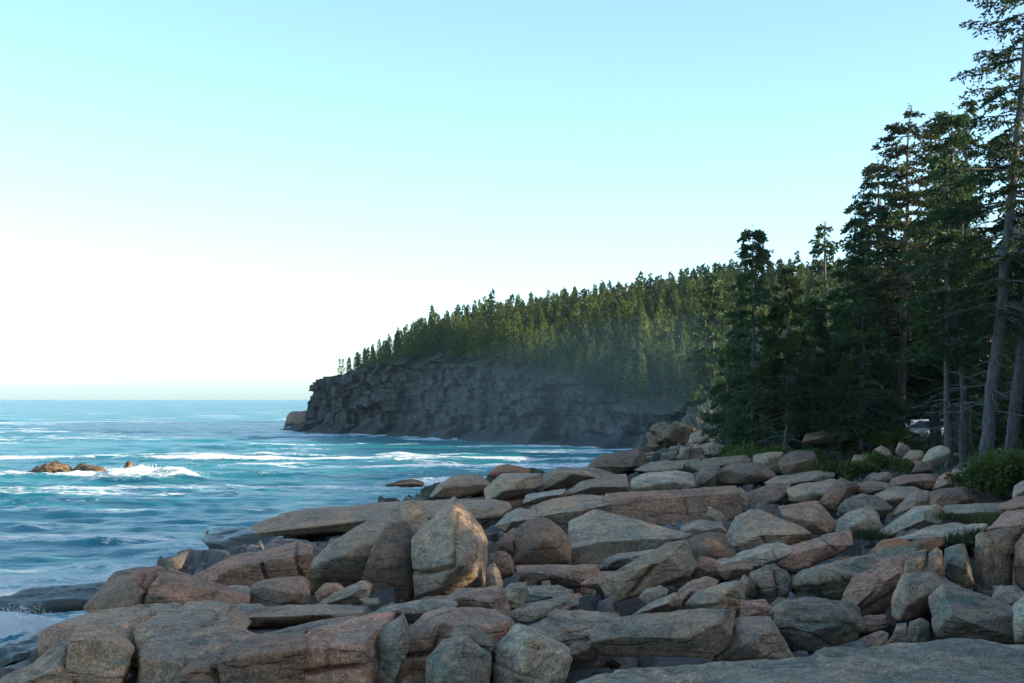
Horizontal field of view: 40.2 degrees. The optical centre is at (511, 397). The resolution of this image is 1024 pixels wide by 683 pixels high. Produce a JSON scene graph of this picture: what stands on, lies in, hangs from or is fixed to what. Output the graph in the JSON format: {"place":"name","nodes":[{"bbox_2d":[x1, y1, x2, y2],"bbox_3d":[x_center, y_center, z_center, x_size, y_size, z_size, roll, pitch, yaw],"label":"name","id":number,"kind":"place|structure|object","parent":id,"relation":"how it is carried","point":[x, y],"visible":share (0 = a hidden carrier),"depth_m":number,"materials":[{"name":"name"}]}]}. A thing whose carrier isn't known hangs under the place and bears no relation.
{"place":"outdoors","nodes":[
{"label":"outdoors","id":0,"kind":"place"},
{"bbox_2d":[0,400,631,643],"bbox_3d":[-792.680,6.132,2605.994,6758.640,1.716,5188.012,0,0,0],"label":"sea","id":1,"kind":"structure","parent":0,"point":[252,461],"depth_m":115.23,"materials":[{"name":"liquid"}]},
{"bbox_2d":[0,581,105,613],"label":"rock ledge","id":2,"kind":"object","parent":1,"relation":"in","point":[62,598],"visible":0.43,"depth_m":43.11,"materials":[{"name":"stone"}]},
{"bbox_2d":[0,390,1023,682],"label":"shore ground","id":3,"kind":"structure","parent":0,"point":[198,562],"depth_m":33.07,"materials":[{"name":"stone"}]},
{"bbox_2d":[0,632,38,666],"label":"rock","id":4,"kind":"object","parent":3,"relation":"on","point":[16,651],"visible":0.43,"depth_m":28.98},
{"bbox_2d":[0,650,73,682],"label":"rock slab","id":5,"kind":"object","parent":3,"relation":"on","point":[51,668],"visible":0.89,"depth_m":13.58,"materials":[{"name":"beige stone"}]},
{"bbox_2d":[37,623,78,655],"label":"boulder","id":6,"kind":"object","parent":3,"relation":"on","point":[51,636],"visible":0.54,"depth_m":15.05,"materials":[{"name":"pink stone"}]},
{"bbox_2d":[66,621,134,682],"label":"boulder","id":7,"kind":"object","parent":3,"relation":"on","point":[97,652],"visible":0.98,"depth_m":13.61,"materials":[{"name":"beige stone"}]},
{"bbox_2d":[36,600,251,670],"bbox_3d":[-4.575,3.024,16.806,3.066,1.059,3.671,0,0,0],"label":"rock slab","id":8,"kind":"object","parent":3,"relation":"on","point":[138,625],"visible":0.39,"depth_m":16.51,"materials":[{"name":"beige stone"}]},
{"bbox_2d":[83,566,250,612],"bbox_3d":[-5.655,3.243,22.849,2.998,0.996,2.355,0,0,0],"label":"boulder","id":9,"kind":"object","parent":3,"relation":"on","point":[136,586],"visible":0.69,"depth_m":22.05,"materials":[{"name":"pink stone"}]},
{"bbox_2d":[137,622,256,682],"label":"boulder","id":10,"kind":"object","parent":3,"relation":"on","point":[165,659],"visible":0.66,"depth_m":14.06,"materials":[{"name":"beige stone"}]},
{"bbox_2d":[201,526,282,549],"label":"rock ledge","id":11,"kind":"object","parent":3,"relation":"on","point":[222,538],"visible":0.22,"depth_m":49.80,"materials":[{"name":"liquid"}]},
{"bbox_2d":[178,630,307,682],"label":"boulder","id":12,"kind":"object","parent":3,"relation":"on","point":[271,658],"visible":1,"depth_m":13.33,"materials":[{"name":"brown stone"}]},
{"bbox_2d":[194,541,313,587],"bbox_3d":[-4.995,3.357,27.050,2.558,1.199,2.398,0,0,0],"label":"boulder","id":13,"kind":"object","parent":3,"relation":"on","point":[250,568],"visible":0.7,"depth_m":26.02,"materials":[{"name":"pink stone"}]},
{"bbox_2d":[250,576,309,606],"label":"boulder","id":14,"kind":"object","parent":3,"relation":"on","point":[293,590],"visible":0.8,"depth_m":22.47,"materials":[{"name":"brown stone"}]},
{"bbox_2d":[244,604,365,630],"bbox_3d":[-2.821,2.934,18.338,1.903,0.573,2.425,0,0,0],"label":"rock slab","id":15,"kind":"object","parent":3,"relation":"on","point":[273,617],"visible":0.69,"depth_m":17.60,"materials":[{"name":"beige stone"}]},
{"bbox_2d":[318,580,372,605],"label":"rock slab","id":16,"kind":"object","parent":3,"relation":"on","point":[353,594],"visible":0.84,"depth_m":24.46,"materials":[{"name":"beige stone"}]},
{"bbox_2d":[304,612,394,682],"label":"boulder","id":17,"kind":"object","parent":3,"relation":"on","point":[346,651],"visible":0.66,"depth_m":13.62,"materials":[{"name":"pink stone"}]},
{"bbox_2d":[308,500,427,595],"bbox_3d":[-3.428,3.266,29.891,3.450,2.153,2.699,0,0,0],"label":"boulder","id":18,"kind":"object","parent":3,"relation":"on","point":[342,560],"visible":0.52,"depth_m":28.91,"materials":[{"name":"beige stone"}]},
{"bbox_2d":[252,499,511,535],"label":"rock slab","id":19,"kind":"object","parent":3,"relation":"on","point":[334,520],"visible":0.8,"depth_m":44.23,"materials":[{"name":"beige stone"}]},
{"bbox_2d":[361,520,414,601],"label":"boulder","id":20,"kind":"object","parent":3,"relation":"on","point":[389,563],"visible":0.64,"depth_m":27.60,"materials":[{"name":"brown stone"}]},
{"bbox_2d":[376,612,408,682],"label":"boulder","id":21,"kind":"object","parent":3,"relation":"on","point":[393,641],"visible":0.88,"depth_m":13.76,"materials":[{"name":"grey stone"}]},
{"bbox_2d":[366,598,457,623],"bbox_3d":[-1.320,2.882,18.570,1.240,0.500,1.722,0,0,0],"label":"rock slab","id":22,"kind":"object","parent":3,"relation":"on","point":[414,611],"visible":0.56,"depth_m":17.96,"materials":[{"name":"stone"}]},
{"bbox_2d":[411,496,487,599],"bbox_3d":[-1.226,2.979,27.292,1.513,2.075,2.680,0,0,0],"label":"boulder","id":23,"kind":"object","parent":3,"relation":"on","point":[449,546],"visible":0.86,"depth_m":26.74,"materials":[{"name":"beige stone"}]},
{"bbox_2d":[398,606,515,682],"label":"boulder","id":24,"kind":"object","parent":3,"relation":"on","point":[429,631],"visible":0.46,"depth_m":14.89,"materials":[{"name":"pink stone"}]},
{"bbox_2d":[425,635,491,682],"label":"boulder","id":25,"kind":"object","parent":3,"relation":"on","point":[463,659],"visible":1,"depth_m":12.97,"materials":[{"name":"grey stone"}]},
{"bbox_2d":[448,623,496,653],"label":"stone","id":26,"kind":"object","parent":25,"relation":"on","point":[479,636],"visible":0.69,"depth_m":13.74,"materials":[{"name":"grey stone"}]},
{"bbox_2d":[430,474,489,499],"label":"boulder","id":27,"kind":"object","parent":3,"relation":"on","point":[458,486],"visible":0.86,"depth_m":54.82,"materials":[{"name":"beige stone"}]},
{"bbox_2d":[446,586,513,618],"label":"boulder","id":28,"kind":"object","parent":3,"relation":"on","point":[493,597],"visible":0.69,"depth_m":18.94,"materials":[{"name":"grey stone"}]},
{"bbox_2d":[464,497,526,510],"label":"rock ledge","id":29,"kind":"object","parent":3,"relation":"on","point":[515,502],"visible":0.18,"depth_m":52.09,"materials":[{"name":"grey stone"}]},
{"bbox_2d":[484,473,543,499],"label":"rock slab","id":30,"kind":"object","parent":29,"relation":"on","point":[504,486],"visible":0.94,"depth_m":51.87,"materials":[{"name":"beige stone"}]},
{"bbox_2d":[495,508,536,532],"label":"rock slab","id":31,"kind":"object","parent":3,"relation":"on","point":[515,518],"visible":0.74,"depth_m":38.05,"materials":[{"name":"stone"}]},
{"bbox_2d":[491,624,572,682],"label":"boulder","id":32,"kind":"object","parent":3,"relation":"on","point":[522,653],"visible":0.94,"depth_m":13.42,"materials":[{"name":"stone"}]},
{"bbox_2d":[512,517,571,564],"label":"boulder","id":33,"kind":"object","parent":3,"relation":"on","point":[540,540],"visible":0.88,"depth_m":30.98,"materials":[{"name":"brown stone"}]},
{"bbox_2d":[512,593,578,623],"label":"rock slab","id":34,"kind":"object","parent":3,"relation":"on","point":[537,611],"visible":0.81,"depth_m":21.51,"materials":[{"name":"grey stone"}]},
{"bbox_2d":[525,585,573,603],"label":"rock slab","id":35,"kind":"object","parent":3,"relation":"on","point":[540,592],"visible":0.36,"depth_m":24.07,"materials":[{"name":"grey stone"}]},
{"bbox_2d":[515,564,600,587],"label":"rock slab","id":36,"kind":"object","parent":3,"relation":"on","point":[571,576],"visible":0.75,"depth_m":27.42,"materials":[{"name":"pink stone"}]},
{"bbox_2d":[530,494,610,525],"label":"boulder","id":37,"kind":"object","parent":3,"relation":"on","point":[562,510],"visible":0.62,"depth_m":42.03,"materials":[{"name":"beige stone"}]},
{"bbox_2d":[528,609,619,646],"bbox_3d":[0.840,3.236,18.944,1.276,0.747,1.575,0,0,0],"label":"rock slab","id":38,"kind":"object","parent":3,"relation":"on","point":[567,628],"visible":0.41,"depth_m":18.56,"materials":[{"name":"grey stone"}]},
{"bbox_2d":[542,467,612,489],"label":"rock slab","id":39,"kind":"object","parent":3,"relation":"on","point":[558,478],"visible":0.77,"depth_m":55.83,"materials":[{"name":"beige stone"}]},
{"bbox_2d":[568,640,597,664],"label":"stone","id":40,"kind":"object","parent":3,"relation":"on","point":[583,653],"visible":0.8,"depth_m":17.71,"materials":[{"name":"grey stone"}]},
{"bbox_2d":[561,474,628,496],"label":"rock slab","id":41,"kind":"object","parent":3,"relation":"on","point":[604,485],"visible":0.67,"depth_m":47.94,"materials":[{"name":"beige stone"}]},
{"bbox_2d":[587,447,646,473],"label":"boulder","id":42,"kind":"object","parent":3,"relation":"on","point":[620,462],"visible":0.83,"depth_m":65.92,"materials":[{"name":"grey stone"}]},
{"bbox_2d":[568,509,690,564],"bbox_3d":[2.840,3.472,34.185,3.040,1.477,2.882,0,0,0],"label":"boulder","id":43,"kind":"object","parent":3,"relation":"on","point":[597,537],"visible":0.78,"depth_m":33.07,"materials":[{"name":"stone"}]},
{"bbox_2d":[598,540,697,603],"bbox_3d":[2.461,3.199,25.530,1.832,1.212,1.402,0,0,0],"label":"boulder","id":44,"kind":"object","parent":3,"relation":"on","point":[669,564],"visible":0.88,"depth_m":25.00,"materials":[{"name":"beige stone"}]},
{"bbox_2d":[633,592,678,614],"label":"rock slab","id":45,"kind":"object","parent":3,"relation":"on","point":[669,603],"visible":0.89,"depth_m":20.02,"materials":[{"name":"grey stone"}]},
{"bbox_2d":[587,608,735,657],"bbox_3d":[1.871,2.980,17.438,1.902,0.725,1.348,0,0,0],"label":"rock slab","id":46,"kind":"object","parent":3,"relation":"on","point":[702,633],"visible":1,"depth_m":16.96,"materials":[{"name":"beige stone"}]},
{"bbox_2d":[628,470,694,491],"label":"boulder","id":47,"kind":"object","parent":3,"relation":"on","point":[667,480],"visible":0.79,"depth_m":47.96,"materials":[{"name":"stone"}]},
{"bbox_2d":[643,421,696,450],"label":"boulder","id":48,"kind":"object","parent":3,"relation":"on","point":[663,434],"visible":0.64,"depth_m":99.31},
{"bbox_2d":[603,485,741,526],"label":"rock slab","id":49,"kind":"object","parent":3,"relation":"on","point":[662,507],"visible":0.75,"depth_m":42.02,"materials":[{"name":"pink stone"}]},
{"bbox_2d":[680,272,731,412],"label":"spruce tree","id":50,"kind":"object","parent":3,"relation":"on","point":[708,371],"visible":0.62,"depth_m":167.42,"materials":[{"name":"green plant"}]},
{"bbox_2d":[687,532,734,559],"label":"boulder","id":51,"kind":"object","parent":3,"relation":"on","point":[716,545],"visible":0.66,"depth_m":29.02,"materials":[{"name":"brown stone"}]},
{"bbox_2d":[683,581,744,617],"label":"boulder","id":52,"kind":"object","parent":3,"relation":"on","point":[728,595],"visible":0.79,"depth_m":19.97,"materials":[{"name":"beige stone"}]},
{"bbox_2d":[700,344,748,454],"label":"spruce tree","id":53,"kind":"object","parent":3,"relation":"on","point":[717,418],"visible":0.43,"depth_m":71.93,"materials":[{"name":"green plant"}]},
{"bbox_2d":[672,542,794,588],"bbox_3d":[4.287,3.334,27.398,2.651,1.069,2.702,0,0,0],"label":"rock slab","id":54,"kind":"object","parent":3,"relation":"on","point":[767,554],"visible":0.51,"depth_m":26.50,"materials":[{"name":"stone"}]},
{"bbox_2d":[717,559,752,579],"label":"boulder","id":55,"kind":"object","parent":3,"relation":"on","point":[731,570],"visible":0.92,"depth_m":25.01,"materials":[{"name":"grey stone"}]},
{"bbox_2d":[717,462,776,484],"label":"boulder","id":56,"kind":"object","parent":3,"relation":"on","point":[743,473],"visible":0.86,"depth_m":50.94,"materials":[{"name":"beige stone"}]},
{"bbox_2d":[706,225,793,458],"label":"spruce tree","id":57,"kind":"object","parent":3,"relation":"on","point":[760,258],"visible":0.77,"depth_m":64.85,"materials":[{"name":"green plant"}]},
{"bbox_2d":[712,616,793,661],"bbox_3d":[3.055,3.130,17.702,1.182,0.722,1.208,0,0,0],"label":"rock slab","id":58,"kind":"object","parent":3,"relation":"on","point":[756,637],"visible":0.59,"depth_m":17.25,"materials":[{"name":"beige stone"}]},
{"bbox_2d":[741,563,790,604],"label":"boulder","id":59,"kind":"object","parent":3,"relation":"on","point":[770,584],"visible":0.87,"depth_m":21.00,"materials":[{"name":"grey stone"}]},
{"bbox_2d":[726,509,812,551],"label":"boulder","id":60,"kind":"object","parent":3,"relation":"on","point":[750,529],"visible":0.79,"depth_m":33.18,"materials":[{"name":"beige stone"}]},
{"bbox_2d":[748,483,791,505],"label":"boulder","id":61,"kind":"object","parent":3,"relation":"on","point":[773,493],"visible":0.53,"depth_m":43.05,"materials":[{"name":"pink stone"}]},
{"bbox_2d":[748,263,829,452],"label":"spruce tree","id":62,"kind":"object","parent":3,"relation":"on","point":[773,346],"visible":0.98,"depth_m":59.72,"materials":[{"name":"green plant"}]},
{"bbox_2d":[778,450,817,474],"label":"boulder","id":63,"kind":"object","parent":3,"relation":"on","point":[790,463],"visible":0.78,"depth_m":55.95,"materials":[{"name":"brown stone"}]},
{"bbox_2d":[764,471,834,486],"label":"rock slab","id":64,"kind":"object","parent":3,"relation":"on","point":[803,477],"visible":0.74,"depth_m":49.48,"materials":[{"name":"grey stone"}]},
{"bbox_2d":[576,641,1023,682],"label":"rock slab","id":65,"kind":"object","parent":3,"relation":"on","point":[950,662],"visible":1,"depth_m":12.25,"materials":[{"name":"stone"}]},
{"bbox_2d":[778,500,836,534],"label":"boulder","id":66,"kind":"object","parent":3,"relation":"on","point":[814,517],"visible":0.81,"depth_m":37.02,"materials":[{"name":"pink stone"}]},
{"bbox_2d":[787,479,835,502],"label":"rock slab","id":67,"kind":"object","parent":3,"relation":"on","point":[806,492],"visible":0.62,"depth_m":41.56,"materials":[{"name":"beige stone"}]},
{"bbox_2d":[776,530,852,569],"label":"boulder","id":68,"kind":"object","parent":3,"relation":"on","point":[811,552],"visible":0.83,"depth_m":30.15,"materials":[{"name":"pink stone"}]},
{"bbox_2d":[770,597,865,651],"bbox_3d":[4.069,3.124,18.687,1.231,0.961,2.015,0,0,9],"label":"boulder","id":69,"kind":"object","parent":3,"relation":"on","point":[810,624],"visible":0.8,"depth_m":17.91,"materials":[{"name":"grey stone"}]},
{"bbox_2d":[791,222,846,428],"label":"spruce tree","id":70,"kind":"object","parent":3,"relation":"on","point":[818,251],"visible":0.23,"depth_m":73.91,"materials":[{"name":"green plant"}]},
{"bbox_2d":[780,299,859,452],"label":"spruce tree","id":71,"kind":"object","parent":3,"relation":"on","point":[820,331],"visible":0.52,"depth_m":65.74,"materials":[{"name":"green plant"}]},
{"bbox_2d":[819,477,859,511],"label":"boulder","id":72,"kind":"object","parent":3,"relation":"on","point":[838,492],"visible":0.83,"depth_m":40.11,"materials":[{"name":"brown stone"}]},
{"bbox_2d":[677,428,1023,486],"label":"ground cover","id":73,"kind":"object","parent":3,"relation":"on","point":[924,448],"visible":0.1,"depth_m":59.94,"materials":[{"name":"green plant"}]},
{"bbox_2d":[791,543,919,600],"bbox_3d":[5.333,2.811,21.804,2.240,1.031,2.490,0,0,0],"label":"boulder","id":74,"kind":"object","parent":3,"relation":"on","point":[831,581],"visible":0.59,"depth_m":20.93,"materials":[{"name":"grey stone"}]},
{"bbox_2d":[835,507,882,537],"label":"boulder","id":75,"kind":"object","parent":3,"relation":"on","point":[865,518],"visible":0.67,"depth_m":35.05,"materials":[{"name":"stone"}]},
{"bbox_2d":[812,199,907,450],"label":"spruce tree","id":76,"kind":"object","parent":3,"relation":"on","point":[838,273],"visible":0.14,"depth_m":67.89,"materials":[{"name":"green plant"}]},
{"bbox_2d":[838,459,881,478],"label":"shrub","id":77,"kind":"object","parent":3,"relation":"on","point":[860,468],"visible":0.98,"depth_m":47.93,"materials":[{"name":"green plant"}]},
{"bbox_2d":[808,297,914,452],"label":"spruce tree","id":78,"kind":"object","parent":3,"relation":"on","point":[888,408],"visible":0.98,"depth_m":59.45,"materials":[{"name":"green plant"}]},
{"bbox_2d":[837,493,894,517],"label":"rock slab","id":79,"kind":"object","parent":3,"relation":"on","point":[882,507],"visible":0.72,"depth_m":37.92,"materials":[{"name":"grey stone"}]},
{"bbox_2d":[824,419,911,448],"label":"shrub","id":80,"kind":"object","parent":3,"relation":"on","point":[898,429],"visible":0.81,"depth_m":59.43,"materials":[{"name":"green plant"}]},
{"bbox_2d":[818,157,930,449],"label":"spruce tree","id":81,"kind":"object","parent":3,"relation":"on","point":[857,263],"visible":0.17,"depth_m":65.88,"materials":[{"name":"green plant"}]},
{"bbox_2d":[841,554,909,616],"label":"boulder","id":82,"kind":"object","parent":3,"relation":"on","point":[870,591],"visible":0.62,"depth_m":19.59,"materials":[{"name":"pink stone"}]},
{"bbox_2d":[861,450,914,473],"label":"shrub","id":83,"kind":"object","parent":3,"relation":"on","point":[885,463],"visible":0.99,"depth_m":45.96,"materials":[{"name":"green plant"}]},
{"bbox_2d":[855,190,934,448],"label":"spruce tree","id":84,"kind":"object","parent":3,"relation":"on","point":[885,218],"visible":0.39,"depth_m":62.25,"materials":[{"name":"green plant"}]},
{"bbox_2d":[838,103,957,449],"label":"pine tree","id":85,"kind":"object","parent":3,"relation":"on","point":[905,195],"visible":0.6,"depth_m":60.74,"materials":[{"name":"green plant"}]},
{"bbox_2d":[879,505,942,536],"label":"boulder","id":86,"kind":"object","parent":3,"relation":"on","point":[913,517],"visible":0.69,"depth_m":33.91,"materials":[{"name":"stone"}]},
{"bbox_2d":[889,473,937,490],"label":"boulder","id":87,"kind":"object","parent":3,"relation":"on","point":[924,481],"visible":0.81,"depth_m":41.99,"materials":[{"name":"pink stone"}]},
{"bbox_2d":[891,572,944,622],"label":"boulder","id":88,"kind":"object","parent":3,"relation":"on","point":[913,591],"visible":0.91,"depth_m":18.45,"materials":[{"name":"beige stone"}]},
{"bbox_2d":[881,523,987,545],"bbox_3d":[9.150,3.014,30.304,2.757,0.598,2.437,0,0,0],"label":"rock slab","id":89,"kind":"object","parent":3,"relation":"on","point":[939,533],"visible":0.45,"depth_m":29.71,"materials":[{"name":"stone"}]},
{"bbox_2d":[888,111,989,447],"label":"spruce tree","id":90,"kind":"object","parent":3,"relation":"on","point":[933,423],"visible":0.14,"depth_m":63.78,"materials":[{"name":"green plant"}]},
{"bbox_2d":[892,155,1010,468],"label":"spruce tree","id":91,"kind":"object","parent":3,"relation":"on","point":[924,341],"visible":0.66,"depth_m":53.87,"materials":[{"name":"green plant"}]},
{"bbox_2d":[897,103,1005,448],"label":"spruce tree","id":92,"kind":"object","parent":3,"relation":"on","point":[956,142],"visible":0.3,"depth_m":62.73,"materials":[{"name":"green plant"}]},
{"bbox_2d":[943,543,973,588],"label":"boulder","id":93,"kind":"object","parent":3,"relation":"on","point":[957,565],"visible":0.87,"depth_m":20.00,"materials":[{"name":"grey stone"}]},
{"bbox_2d":[898,172,1019,462],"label":"spruce tree","id":94,"kind":"object","parent":3,"relation":"on","point":[962,422],"visible":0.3,"depth_m":54.89,"materials":[{"name":"green plant"}]},
{"bbox_2d":[895,0,1023,461],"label":"spruce tree","id":95,"kind":"object","parent":3,"relation":"on","point":[1001,282],"visible":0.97,"depth_m":49.95,"materials":[{"name":"green plant"}]},
{"bbox_2d":[930,487,995,508],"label":"boulder","id":96,"kind":"object","parent":3,"relation":"on","point":[941,497],"visible":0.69,"depth_m":37.01,"materials":[{"name":"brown stone"}]},
{"bbox_2d":[941,93,999,446],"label":"spruce tree","id":97,"kind":"object","parent":3,"relation":"on","point":[967,104],"visible":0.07,"depth_m":65.75,"materials":[{"name":"green plant"}]},
{"bbox_2d":[943,502,1002,523],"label":"rock slab","id":98,"kind":"object","parent":3,"relation":"on","point":[963,509],"visible":0.49,"depth_m":34.13,"materials":[{"name":"stone"}]},
{"bbox_2d":[928,580,1023,644],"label":"boulder","id":99,"kind":"object","parent":3,"relation":"on","point":[957,611],"visible":0.81,"depth_m":16.99,"materials":[{"name":"grey stone"}]},
{"bbox_2d":[957,245,1023,446],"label":"spruce tree","id":100,"kind":"object","parent":3,"relation":"on","point":[1004,374],"visible":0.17,"depth_m":68.75,"materials":[{"name":"plant"}]},
{"bbox_2d":[958,445,1023,496],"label":"shrub","id":101,"kind":"object","parent":3,"relation":"on","point":[989,474],"visible":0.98,"depth_m":36.64,"materials":[{"name":"green plant"}]},
{"bbox_2d":[959,16,1023,457],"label":"spruce tree","id":102,"kind":"object","parent":3,"relation":"on","point":[1013,424],"visible":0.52,"depth_m":50.85,"materials":[{"name":"green plant"}]},
{"bbox_2d":[972,528,1012,591],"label":"boulder","id":103,"kind":"object","parent":3,"relation":"on","point":[993,562],"visible":0.82,"depth_m":20.59,"materials":[{"name":"beige stone"}]},
{"bbox_2d":[988,509,1023,539],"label":"boulder","id":104,"kind":"object","parent":3,"relation":"on","point":[1013,520],"visible":0.69,"depth_m":29.03,"materials":[{"name":"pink stone"}]},
{"bbox_2d":[0,0,1023,399],"label":"sky","id":105,"kind":"structure","parent":0,"point":[200,199],"materials":[{"name":"blue"}]},
{"bbox_2d":[280,219,1023,448],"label":"headland","id":106,"kind":"structure","parent":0,"point":[440,395],"depth_m":218.76,"materials":[{"name":"stone"}]},
{"bbox_2d":[337,254,926,398],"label":"headland forest","id":107,"kind":"object","parent":106,"relation":"on","point":[563,318],"visible":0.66,"depth_m":223.50,"materials":[{"name":"plant"}]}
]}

